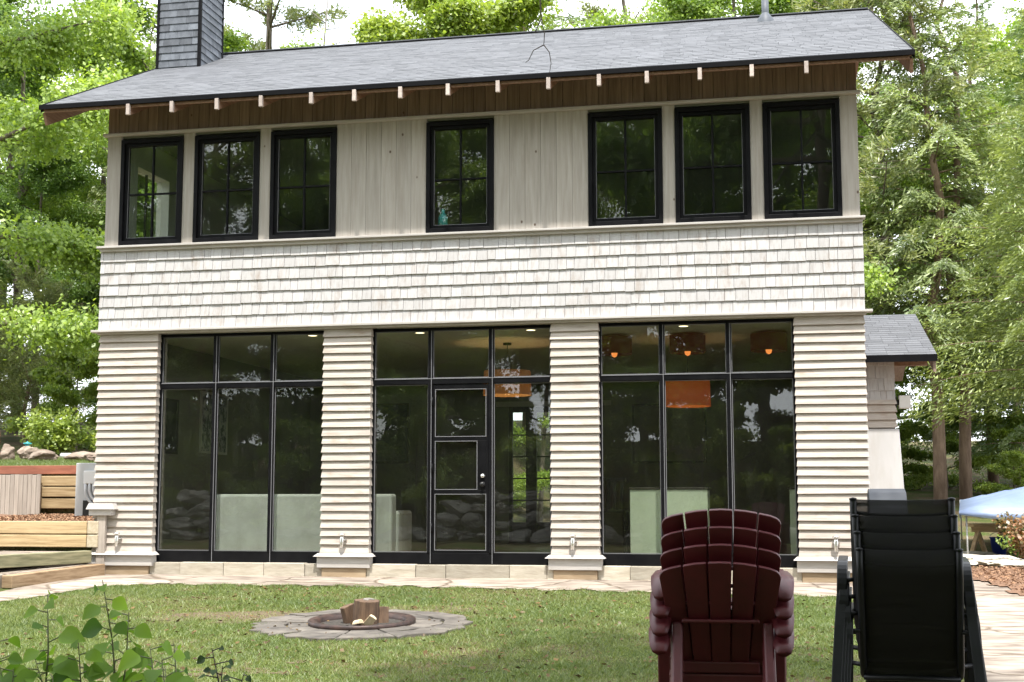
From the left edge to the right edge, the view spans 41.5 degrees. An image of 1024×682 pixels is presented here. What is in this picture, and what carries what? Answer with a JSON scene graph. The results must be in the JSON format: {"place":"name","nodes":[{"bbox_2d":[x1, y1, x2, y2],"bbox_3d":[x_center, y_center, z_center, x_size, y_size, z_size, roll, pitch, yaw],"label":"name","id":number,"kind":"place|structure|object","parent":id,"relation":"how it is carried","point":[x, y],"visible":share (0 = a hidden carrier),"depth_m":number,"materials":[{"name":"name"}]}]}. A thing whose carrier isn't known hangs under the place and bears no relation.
{"place":"outdoors","nodes":[
{"label":"outdoors","id":0,"kind":"place"},
{"bbox_2d":[0,455,95,465],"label":"hillside grass","id":1,"kind":"structure","parent":0,"point":[16,461],"depth_m":24.17,"materials":[{"name":"green plant"}]},
{"bbox_2d":[0,420,1021,681],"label":"ground","id":2,"kind":"structure","parent":0,"point":[924,492],"depth_m":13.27,"materials":[{"name":"green plant"}]},
{"bbox_2d":[0,156,28,348],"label":"hemlock tree","id":3,"kind":"object","parent":2,"relation":"on","point":[2,298],"visible":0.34,"depth_m":37.94,"materials":[{"name":"green plant"}]},
{"bbox_2d":[0,636,41,681],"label":"sapling","id":4,"kind":"object","parent":2,"relation":"on","point":[15,660],"visible":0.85,"depth_m":4.90,"materials":[{"name":"green plant"}]},
{"bbox_2d":[0,474,41,514],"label":"board fence","id":5,"kind":"object","parent":2,"relation":"on","point":[20,494],"visible":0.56,"depth_m":20.46,"materials":[{"name":"beige wood"}]},
{"bbox_2d":[0,465,75,473],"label":"edging board","id":6,"kind":"object","parent":2,"relation":"on","point":[63,469],"visible":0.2,"depth_m":20.62,"materials":[{"name":"red wood"}]},
{"bbox_2d":[28,449,58,461],"bbox_3d":[-8.909,2.205,25.591,0.651,0.324,0.515,-5,-8,37],"label":"boulder","id":7,"kind":"object","parent":2,"relation":"on","point":[44,454],"visible":0.81,"depth_m":25.40,"materials":[{"name":"beige stone"}]},
{"bbox_2d":[0,260,90,443],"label":"young pine tree","id":8,"kind":"object","parent":2,"relation":"on","point":[18,363],"visible":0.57,"depth_m":34.52,"materials":[{"name":"green plant"}]},
{"bbox_2d":[0,514,93,520],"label":"terrace mulch","id":9,"kind":"object","parent":2,"relation":"on","point":[40,517],"visible":0.2,"depth_m":17.98,"materials":[{"name":"brown wood"}]},
{"bbox_2d":[75,463,95,515],"bbox_3d":[-5.527,2.094,18.911,1.120,0.770,0.411,-1,-7,11],"label":"utility box","id":10,"kind":"object","parent":9,"relation":"on","point":[85,487],"visible":0.47,"depth_m":18.84,"materials":[{"name":"grey paint"}]},
{"bbox_2d":[0,563,94,587],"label":"step tread","id":11,"kind":"object","parent":2,"relation":"on","point":[9,571],"visible":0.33,"depth_m":16.26,"materials":[{"name":"beige wood"}]},
{"bbox_2d":[0,550,91,567],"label":"timber","id":12,"kind":"object","parent":11,"relation":"on","point":[40,559],"visible":1,"depth_m":16.29,"materials":[{"name":"beige wood"}]},
{"bbox_2d":[0,534,86,546],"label":"timber","id":13,"kind":"object","parent":12,"relation":"on","point":[24,540],"visible":1,"depth_m":17.15,"materials":[{"name":"beige wood"}]},
{"bbox_2d":[0,521,87,533],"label":"timber","id":14,"kind":"object","parent":13,"relation":"on","point":[44,527],"visible":1,"depth_m":17.17,"materials":[{"name":"beige wood"}]},
{"bbox_2d":[0,0,95,387],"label":"maple tree","id":15,"kind":"object","parent":2,"relation":"on","point":[34,88],"visible":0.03,"depth_m":45.21,"materials":[{"name":"green plant"}]},
{"bbox_2d":[14,590,85,681],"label":"sapling","id":16,"kind":"object","parent":2,"relation":"on","point":[71,634],"visible":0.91,"depth_m":4.80,"materials":[{"name":"green plant"}]},
{"bbox_2d":[0,122,99,410],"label":"maple tree","id":17,"kind":"object","parent":2,"relation":"on","point":[73,177],"visible":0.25,"depth_m":38.06,"materials":[{"name":"green plant"}]},
{"bbox_2d":[0,343,99,449],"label":"bush","id":18,"kind":"object","parent":2,"relation":"on","point":[58,391],"visible":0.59,"depth_m":32.21,"materials":[{"name":"green plant"}]},
{"bbox_2d":[0,74,100,386],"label":"forest tree","id":19,"kind":"object","parent":2,"relation":"on","point":[5,161],"visible":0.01,"depth_m":60.57,"materials":[{"name":"green plant"}]},
{"bbox_2d":[2,564,104,588],"bbox_3d":[-5.438,2.795,16.100,0.150,0.204,1.640,-3,-7,21],"label":"timber","id":20,"kind":"object","parent":2,"relation":"on","point":[10,581],"visible":1,"depth_m":15.94,"materials":[{"name":"beige wood"}]},
{"bbox_2d":[0,0,107,291],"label":"maple tree","id":21,"kind":"object","parent":2,"relation":"on","point":[49,70],"visible":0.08,"depth_m":42.47,"materials":[{"name":"green plant"}]},
{"bbox_2d":[15,405,93,454],"bbox_3d":[-10.247,2.036,30.028,1.714,1.231,1.779,-1,-7,11],"label":"shrub","id":22,"kind":"object","parent":2,"relation":"on","point":[57,435],"visible":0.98,"depth_m":29.84,"materials":[{"name":"green plant"}]},
{"bbox_2d":[40,499,74,507],"bbox_3d":[-6.491,2.455,20.408,1.340,0.148,0.150,-1,-7,11],"label":"timber","id":23,"kind":"object","parent":2,"relation":"on","point":[57,503],"visible":0.45,"depth_m":20.41,"materials":[{"name":"beige wood"}]},
{"bbox_2d":[41,487,75,496],"bbox_3d":[-6.491,2.281,20.429,1.340,0.148,0.150,-1,-7,11],"label":"timber","id":24,"kind":"object","parent":23,"relation":"on","point":[57,491],"visible":0.45,"depth_m":20.43,"materials":[{"name":"beige wood"}]},
{"bbox_2d":[41,476,75,485],"bbox_3d":[-6.491,2.117,20.448,1.340,0.148,0.150,-1,-7,11],"label":"timber","id":25,"kind":"object","parent":24,"relation":"on","point":[58,480],"visible":0.45,"depth_m":20.45,"materials":[{"name":"beige wood"}]},
{"bbox_2d":[0,41,155,344],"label":"maple tree","id":26,"kind":"object","parent":2,"relation":"on","point":[101,180],"visible":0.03,"depth_m":42.30,"materials":[{"name":"green plant"}]},
{"bbox_2d":[0,0,156,369],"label":"maple tree","id":27,"kind":"object","parent":2,"relation":"on","point":[50,43],"visible":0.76,"depth_m":30.73,"materials":[{"name":"green plant"}]},
{"bbox_2d":[0,0,156,433],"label":"maple tree","id":28,"kind":"object","parent":2,"relation":"on","point":[22,170],"visible":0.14,"depth_m":39.74,"materials":[{"name":"green plant"}]},
{"bbox_2d":[34,68,155,376],"bbox_3d":[-10.656,-2.533,40.489,6.297,11.106,7.095,0,-7,1],"label":"maple tree","id":29,"kind":"object","parent":2,"relation":"on","point":[68,211],"visible":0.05,"depth_m":38.87,"materials":[{"name":"green plant"}]},
{"bbox_2d":[50,580,153,681],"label":"sapling","id":30,"kind":"object","parent":2,"relation":"on","point":[99,667],"visible":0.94,"depth_m":4.83,"materials":[{"name":"green plant"}]},
{"bbox_2d":[65,14,156,342],"bbox_3d":[-11.275,-3.469,40.243,4.967,13.046,5.032,3,-7,-23],"label":"hemlock tree","id":31,"kind":"object","parent":2,"relation":"on","point":[153,37],"visible":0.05,"depth_m":39.41,"materials":[{"name":"green plant"}]},
{"bbox_2d":[69,179,156,412],"bbox_3d":[-9.977,-1.249,38.249,4.950,8.274,5.479,-3,-7,25],"label":"maple tree","id":32,"kind":"object","parent":2,"relation":"on","point":[140,222],"visible":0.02,"depth_m":37.89,"materials":[{"name":"green plant"}]},
{"bbox_2d":[0,0,279,290],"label":"maple tree","id":33,"kind":"object","parent":2,"relation":"on","point":[232,43],"visible":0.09,"depth_m":35.66,"materials":[{"name":"green plant"}]},
{"bbox_2d":[117,640,194,681],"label":"sapling","id":34,"kind":"object","parent":2,"relation":"on","point":[130,658],"visible":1,"depth_m":4.66,"materials":[{"name":"green plant"}]},
{"bbox_2d":[152,642,189,678],"bbox_3d":[-1.291,1.486,5.066,0.261,0.701,0.223,-4,-8,33],"label":"sapling","id":35,"kind":"object","parent":2,"relation":"on","point":[186,654],"visible":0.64,"depth_m":5.10,"materials":[{"name":"green plant"}]},
{"bbox_2d":[197,645,250,681],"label":"sapling","id":36,"kind":"object","parent":2,"relation":"on","point":[201,659],"visible":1,"depth_m":4.72,"materials":[{"name":"green plant"}]},
{"bbox_2d":[150,0,350,225],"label":"pine tree","id":37,"kind":"object","parent":2,"relation":"on","point":[291,15],"visible":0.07,"depth_m":41.91,"materials":[{"name":"green plant"}]},
{"bbox_2d":[280,22,353,47],"bbox_3d":[-4.869,-2.652,36.266,6.128,11.568,7.614,2,-7,-17],"label":"young tree","id":38,"kind":"object","parent":2,"relation":"on","point":[292,44],"depth_m":35.78,"materials":[{"name":"green plant"}]},
{"bbox_2d":[249,609,472,640],"bbox_3d":[-1.334,2.618,11.991,1.968,0.358,1.982,-1,-7,11],"label":"fire pit","id":39,"kind":"object","parent":2,"relation":"on","point":[401,624],"visible":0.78,"depth_m":11.71,"materials":[{"name":"stone"}]},
{"bbox_2d":[340,603,353,623],"bbox_3d":[-1.449,2.476,12.057,0.080,0.240,0.167,-11,2,33],"label":"firewood log","id":40,"kind":"object","parent":39,"relation":"in","point":[347,613],"visible":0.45,"depth_m":12.00,"materials":[{"name":"brown wood"}]},
{"bbox_2d":[353,598,379,624],"bbox_3d":[-1.293,2.433,11.975,0.226,0.270,0.243,4,-3,-11],"label":"firewood log","id":41,"kind":"object","parent":39,"relation":"in","point":[363,610],"visible":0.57,"depth_m":11.89,"materials":[{"name":"brown wood"}]},
{"bbox_2d":[356,0,499,42],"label":"young tree","id":42,"kind":"object","parent":2,"relation":"on","point":[448,18],"visible":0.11,"depth_m":37.03,"materials":[{"name":"green plant"}]},
{"bbox_2d":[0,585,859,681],"bbox_3d":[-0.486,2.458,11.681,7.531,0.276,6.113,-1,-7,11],"label":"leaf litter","id":43,"kind":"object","parent":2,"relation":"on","point":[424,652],"visible":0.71,"depth_m":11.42,"materials":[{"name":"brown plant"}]},
{"bbox_2d":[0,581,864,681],"bbox_3d":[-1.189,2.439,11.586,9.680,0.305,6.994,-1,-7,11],"label":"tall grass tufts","id":44,"kind":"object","parent":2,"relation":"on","point":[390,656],"visible":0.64,"depth_m":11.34,"materials":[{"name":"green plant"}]},
{"bbox_2d":[349,0,565,42],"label":"young tree","id":45,"kind":"object","parent":2,"relation":"on","point":[506,16],"visible":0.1,"depth_m":37.53,"materials":[{"name":"green plant"}]},
{"bbox_2d":[39,0,937,582],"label":"house","id":46,"kind":"structure","parent":2,"relation":"on","point":[649,188],"depth_m":16.98,"materials":[{"name":"white wood"}]},
{"bbox_2d":[118,137,183,244],"bbox_3d":[-4.668,-1.937,17.555,0.870,1.395,0.118,-1,-7,11],"label":"window","id":47,"kind":"structure","parent":46,"relation":"in","point":[126,145],"depth_m":17.54,"materials":[{"name":"black metal"}]},
{"bbox_2d":[128,149,174,237],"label":"side window","id":48,"kind":"structure","parent":46,"relation":"in","point":[140,164],"depth_m":18.84,"materials":[{"name":"white paint"}]},
{"bbox_2d":[164,398,178,453],"bbox_3d":[-4.803,1.192,18.904,0.027,0.770,0.570,-1,-7,11],"label":"picture","id":49,"kind":"object","parent":46,"relation":"attached to","point":[171,425],"visible":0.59,"depth_m":18.98,"materials":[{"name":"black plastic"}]},
{"bbox_2d":[199,391,228,454],"bbox_3d":[-4.499,1.244,20.397,0.027,0.920,0.970,-1,-7,11],"label":"picture","id":50,"kind":"object","parent":46,"relation":"attached to","point":[205,426],"visible":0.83,"depth_m":20.25,"materials":[{"name":"paint"}]},
{"bbox_2d":[192,132,260,241],"bbox_3d":[-3.649,-1.961,17.349,0.890,1.395,0.118,-1,-7,11],"label":"window","id":51,"kind":"structure","parent":46,"relation":"in","point":[200,141],"depth_m":17.34,"materials":[{"name":"black metal"}]},
{"bbox_2d":[269,128,336,238],"bbox_3d":[-2.635,-1.986,17.144,0.880,1.395,0.118,-1,-7,11],"label":"window","id":52,"kind":"structure","parent":46,"relation":"in","point":[274,233],"depth_m":17.12,"materials":[{"name":"black metal"}]},
{"bbox_2d":[215,494,411,551],"bbox_3d":[-2.565,2.399,17.473,2.400,0.830,0.900,-1,-7,11],"label":"sofa","id":53,"kind":"object","parent":46,"relation":"on","point":[241,521],"visible":0.6,"depth_m":17.10,"materials":[{"name":"white fabric"}]},
{"bbox_2d":[375,403,409,463],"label":"window","id":54,"kind":"structure","parent":46,"relation":"attached to","point":[392,431],"depth_m":24.22,"materials":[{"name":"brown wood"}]},
{"bbox_2d":[426,119,493,232],"bbox_3d":[-0.636,-2.034,16.740,0.860,1.395,0.118,-1,-7,11],"label":"window","id":55,"kind":"structure","parent":46,"relation":"in","point":[488,124],"depth_m":16.71,"materials":[{"name":"black metal"}]},
{"bbox_2d":[431,384,488,552],"bbox_3d":[-0.632,1.536,16.365,0.713,2.030,0.140,-1,-7,11],"label":"door","id":56,"kind":"structure","parent":46,"relation":"in","point":[483,442],"depth_m":16.35,"materials":[{"name":"black glass"}]},
{"bbox_2d":[483,342,531,396],"bbox_3d":[-0.066,0.393,18.868,0.680,0.735,0.680,-1,-7,11],"label":"pendant lamp","id":57,"kind":"object","parent":46,"relation":"hanging from","point":[512,390],"visible":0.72,"depth_m":18.57,"materials":[{"name":"orange plastic"}]},
{"bbox_2d":[496,400,610,542],"bbox_3d":[0.732,2.285,23.622,2.050,2.470,0.120,-1,-7,11],"label":"rear door","id":58,"kind":"structure","parent":46,"relation":"in","point":[530,531],"depth_m":23.69,"materials":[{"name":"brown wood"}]},
{"bbox_2d":[603,478,629,552],"bbox_3d":[1.283,2.246,17.041,0.360,1.030,0.360,-1,-7,11],"label":"bar stool","id":59,"kind":"object","parent":46,"relation":"on","point":[626,535],"visible":0.77,"depth_m":16.90,"materials":[{"name":"brown wood"}]},
{"bbox_2d":[602,335,631,357],"bbox_3d":[1.363,0.072,17.996,0.470,0.299,0.470,-1,-7,11],"label":"ceiling lamp","id":60,"kind":"object","parent":46,"relation":"attached to","point":[614,346],"visible":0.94,"depth_m":17.79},
{"bbox_2d":[588,109,662,225],"bbox_3d":[1.373,-2.082,16.334,0.900,1.395,0.118,-1,-7,11],"label":"window","id":61,"kind":"structure","parent":46,"relation":"in","point":[593,118],"depth_m":16.30,"materials":[{"name":"black glass"}]},
{"bbox_2d":[632,404,706,462],"bbox_3d":[2.704,1.591,23.239,1.270,1.020,0.027,-1,-7,11],"label":"window","id":62,"kind":"structure","parent":46,"relation":"attached to","point":[686,437],"depth_m":23.23,"materials":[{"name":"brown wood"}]},
{"bbox_2d":[629,487,710,552],"bbox_3d":[1.927,2.236,16.416,0.954,0.905,0.502,-1,-7,11],"label":"cabinet","id":63,"kind":"object","parent":46,"relation":"on","point":[645,519],"visible":0.65,"depth_m":16.22,"materials":[{"name":"white wood"}]},
{"bbox_2d":[670,333,705,355],"bbox_3d":[2.313,0.049,17.804,0.470,0.299,0.470,-1,-7,11],"label":"ceiling lamp","id":64,"kind":"object","parent":46,"relation":"attached to","point":[687,344],"visible":1,"depth_m":17.62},
{"bbox_2d":[666,356,710,407],"bbox_3d":[2.384,0.428,18.361,0.620,0.925,0.620,-1,-7,11],"label":"pendant lamp","id":65,"kind":"object","parent":46,"relation":"hanging from","point":[687,394],"visible":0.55,"depth_m":18.08,"materials":[{"name":"orange plastic"}]},
{"bbox_2d":[674,104,751,222],"bbox_3d":[2.397,-2.107,16.127,0.890,1.395,0.118,-1,-7,11],"label":"window","id":66,"kind":"structure","parent":46,"relation":"in","point":[679,113],"depth_m":16.10,"materials":[{"name":"black glass"}]},
{"bbox_2d":[750,331,786,353],"bbox_3d":[3.342,0.025,17.596,0.470,0.299,0.470,-1,-7,11],"label":"ceiling lamp","id":67,"kind":"object","parent":46,"relation":"attached to","point":[768,342],"visible":1,"depth_m":17.41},
{"bbox_2d":[788,487,796,553],"bbox_3d":[3.642,2.195,16.069,0.674,0.905,0.502,-1,-7,11],"label":"cabinet","id":68,"kind":"object","parent":46,"relation":"on","point":[793,519],"visible":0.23,"depth_m":15.90,"materials":[{"name":"grey wood"}]},
{"bbox_2d":[762,99,842,218],"bbox_3d":[3.416,-2.131,15.920,0.890,1.395,0.118,-1,-7,11],"label":"window","id":69,"kind":"structure","parent":46,"relation":"in","point":[833,104],"depth_m":15.89,"materials":[{"name":"black glass"}]},
{"bbox_2d":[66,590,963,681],"bbox_3d":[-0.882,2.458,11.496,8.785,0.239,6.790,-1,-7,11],"label":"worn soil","id":70,"kind":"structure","parent":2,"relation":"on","point":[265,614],"depth_m":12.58,"materials":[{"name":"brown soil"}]},
{"bbox_2d":[513,412,549,521],"bbox_3d":[0.855,1.308,31.472,4.182,6.354,3.366,5,-8,-36],"label":"young tree","id":71,"kind":"object","parent":2,"relation":"on","point":[520,485],"visible":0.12,"depth_m":31.27,"materials":[{"name":"green plant"}]},
{"bbox_2d":[476,0,609,451],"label":"spruce tree","id":72,"kind":"object","parent":2,"relation":"on","point":[570,18],"visible":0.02,"depth_m":41.62,"materials":[{"name":"green plant"}]},
{"bbox_2d":[542,5,647,29],"bbox_3d":[1.999,-2.540,38.467,8.957,14.373,9.089,-1,-7,7],"label":"maple tree","id":73,"kind":"object","parent":2,"relation":"on","point":[611,20],"visible":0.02,"depth_m":38.41,"materials":[{"name":"green plant"}]},
{"bbox_2d":[571,0,662,25],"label":"pine tree","id":74,"kind":"object","parent":2,"relation":"on","point":[588,8],"visible":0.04,"depth_m":45.82,"materials":[{"name":"green plant"}]},
{"bbox_2d":[649,561,793,681],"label":"adirondack chair","id":75,"kind":"object","parent":2,"relation":"on","point":[718,665],"visible":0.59,"depth_m":7.02,"materials":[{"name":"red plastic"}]},
{"bbox_2d":[649,543,793,681],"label":"adirondack chair","id":76,"kind":"object","parent":75,"relation":"on","point":[784,629],"visible":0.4,"depth_m":6.98,"materials":[{"name":"red plastic"}]},
{"bbox_2d":[650,526,793,681],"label":"adirondack chair","id":77,"kind":"object","parent":76,"relation":"on","point":[723,535],"visible":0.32,"depth_m":7.01,"materials":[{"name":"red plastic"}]},
{"bbox_2d":[651,509,793,681],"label":"adirondack chair","id":78,"kind":"object","parent":77,"relation":"on","point":[723,517],"visible":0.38,"depth_m":7.04,"materials":[{"name":"red plastic"}]},
{"bbox_2d":[632,0,872,236],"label":"maple tree","id":79,"kind":"object","parent":2,"relation":"on","point":[655,16],"depth_m":40.46,"materials":[{"name":"green plant"}]},
{"bbox_2d":[641,0,959,402],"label":"maple tree","id":80,"kind":"object","parent":2,"relation":"on","point":[691,9],"visible":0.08,"depth_m":34.49,"materials":[{"name":"green plant"}]},
{"bbox_2d":[746,0,980,325],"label":"maple tree","id":81,"kind":"object","parent":2,"relation":"on","point":[862,64],"visible":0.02,"depth_m":38.07,"materials":[{"name":"green plant"}]},
{"bbox_2d":[791,0,1023,376],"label":"pine tree","id":82,"kind":"object","parent":2,"relation":"on","point":[871,155],"visible":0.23,"depth_m":32.82,"materials":[{"name":"green plant"}]},
{"bbox_2d":[895,387,932,489],"bbox_3d":[10.125,2.805,37.217,3.102,3.180,3.267,2,-7,-20],"label":"bush","id":83,"kind":"object","parent":2,"relation":"on","point":[908,431],"visible":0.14,"depth_m":36.74,"materials":[{"name":"green plant"}]},
{"bbox_2d":[845,547,986,681],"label":"sling chair","id":84,"kind":"object","parent":2,"relation":"on","point":[912,621],"visible":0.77,"depth_m":6.05,"materials":[{"name":"black fabric"}]},
{"bbox_2d":[841,530,986,681],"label":"sling chair","id":85,"kind":"object","parent":84,"relation":"on","point":[911,542],"visible":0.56,"depth_m":6.03,"materials":[{"name":"black fabric"}]},
{"bbox_2d":[839,514,986,681],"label":"sling chair","id":86,"kind":"object","parent":85,"relation":"on","point":[908,525],"visible":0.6,"depth_m":6.05,"materials":[{"name":"black fabric"}]},
{"bbox_2d":[831,497,985,681],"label":"sling chair","id":87,"kind":"object","parent":86,"relation":"on","point":[908,508],"visible":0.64,"depth_m":6.07,"materials":[{"name":"black fabric"}]},
{"bbox_2d":[857,84,1013,439],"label":"maple tree","id":88,"kind":"object","parent":2,"relation":"on","point":[913,418],"visible":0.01,"depth_m":43.15,"materials":[{"name":"green plant"}]},
{"bbox_2d":[857,0,1023,499],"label":"hemlock tree","id":89,"kind":"object","parent":2,"relation":"on","point":[940,490],"visible":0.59,"depth_m":32.18,"materials":[{"name":"green plant"}]},
{"bbox_2d":[897,400,988,487],"bbox_3d":[11.902,2.945,37.623,2.859,2.783,2.714,1,-7,-5],"label":"bush","id":90,"kind":"object","parent":2,"relation":"on","point":[952,443],"visible":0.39,"depth_m":37.45,"materials":[{"name":"green plant"}]},
{"bbox_2d":[864,0,1023,501],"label":"hemlock tree","id":91,"kind":"object","parent":2,"relation":"on","point":[965,474],"visible":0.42,"depth_m":32.79,"materials":[{"name":"green plant"}]},
{"bbox_2d":[897,0,1023,408],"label":"maple tree","id":92,"kind":"object","parent":2,"relation":"on","point":[995,45],"visible":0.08,"depth_m":40.90,"materials":[{"name":"green plant"}]},
{"bbox_2d":[900,0,1023,483],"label":"spruce tree","id":93,"kind":"object","parent":2,"relation":"on","point":[991,476],"visible":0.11,"depth_m":38.95,"materials":[{"name":"green plant"}]},
{"bbox_2d":[902,7,1023,431],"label":"hemlock tree","id":94,"kind":"object","parent":2,"relation":"on","point":[997,197],"visible":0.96,"depth_m":29.32,"materials":[{"name":"green plant"}]},
{"bbox_2d":[947,0,1023,463],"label":"spruce tree","id":95,"kind":"object","parent":2,"relation":"on","point":[1008,96],"visible":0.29,"depth_m":34.69,"materials":[{"name":"green plant"}]},
{"bbox_2d":[959,487,1023,553],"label":"canopy tent","id":96,"kind":"object","parent":2,"relation":"on","point":[992,506],"visible":0.96,"depth_m":20.93,"materials":[{"name":"white fabric"}]},
{"bbox_2d":[965,523,1023,551],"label":"sawhorse table","id":97,"kind":"object","parent":2,"relation":"on","point":[977,528],"visible":0.72,"depth_m":22.27,"materials":[{"name":"brown wood"}]},
{"bbox_2d":[971,565,1023,595],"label":"mulch bed","id":98,"kind":"object","parent":2,"relation":"on","point":[1011,587],"visible":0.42,"depth_m":15.64,"materials":[{"name":"brown wood"}]},
{"bbox_2d":[972,410,1023,494],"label":"bush","id":99,"kind":"object","parent":2,"relation":"on","point":[998,434],"visible":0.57,"depth_m":34.07,"materials":[{"name":"green plant"}]},
{"bbox_2d":[974,449,1023,493],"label":"bush","id":100,"kind":"object","parent":2,"relation":"on","point":[1014,458],"visible":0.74,"depth_m":29.72,"materials":[{"name":"green plant"}]},
{"bbox_2d":[976,559,1023,566],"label":"flat stone","id":101,"kind":"object","parent":2,"relation":"on","point":[1006,563],"visible":0.83,"depth_m":18.64,"materials":[{"name":"stone"}]},
{"bbox_2d":[991,511,1023,559],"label":"shrub","id":102,"kind":"object","parent":2,"relation":"on","point":[1017,528],"visible":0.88,"depth_m":19.30,"materials":[{"name":"orange plant"}]},
{"bbox_2d":[995,522,1023,558],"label":"shrub","id":103,"kind":"object","parent":2,"relation":"on","point":[1010,549],"visible":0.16,"depth_m":20.62,"materials":[{"name":"green plant"}]},
{"bbox_2d":[0,574,1023,681],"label":"paving","id":104,"kind":"structure","parent":0,"point":[1001,613],"depth_m":14.97,"materials":[{"name":"beige stone"}]},
{"bbox_2d":[867,489,906,499],"bbox_3d":[4.034,2.112,14.462,0.440,1.058,0.552,-1,-7,11],"label":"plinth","id":105,"kind":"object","parent":104,"relation":"on","point":[886,494],"visible":0.24,"depth_m":14.43,"materials":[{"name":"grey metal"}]},
{"bbox_2d":[0,0,1023,440],"label":"sky","id":106,"kind":"structure","parent":0,"point":[254,25],"materials":[{"name":"white"}]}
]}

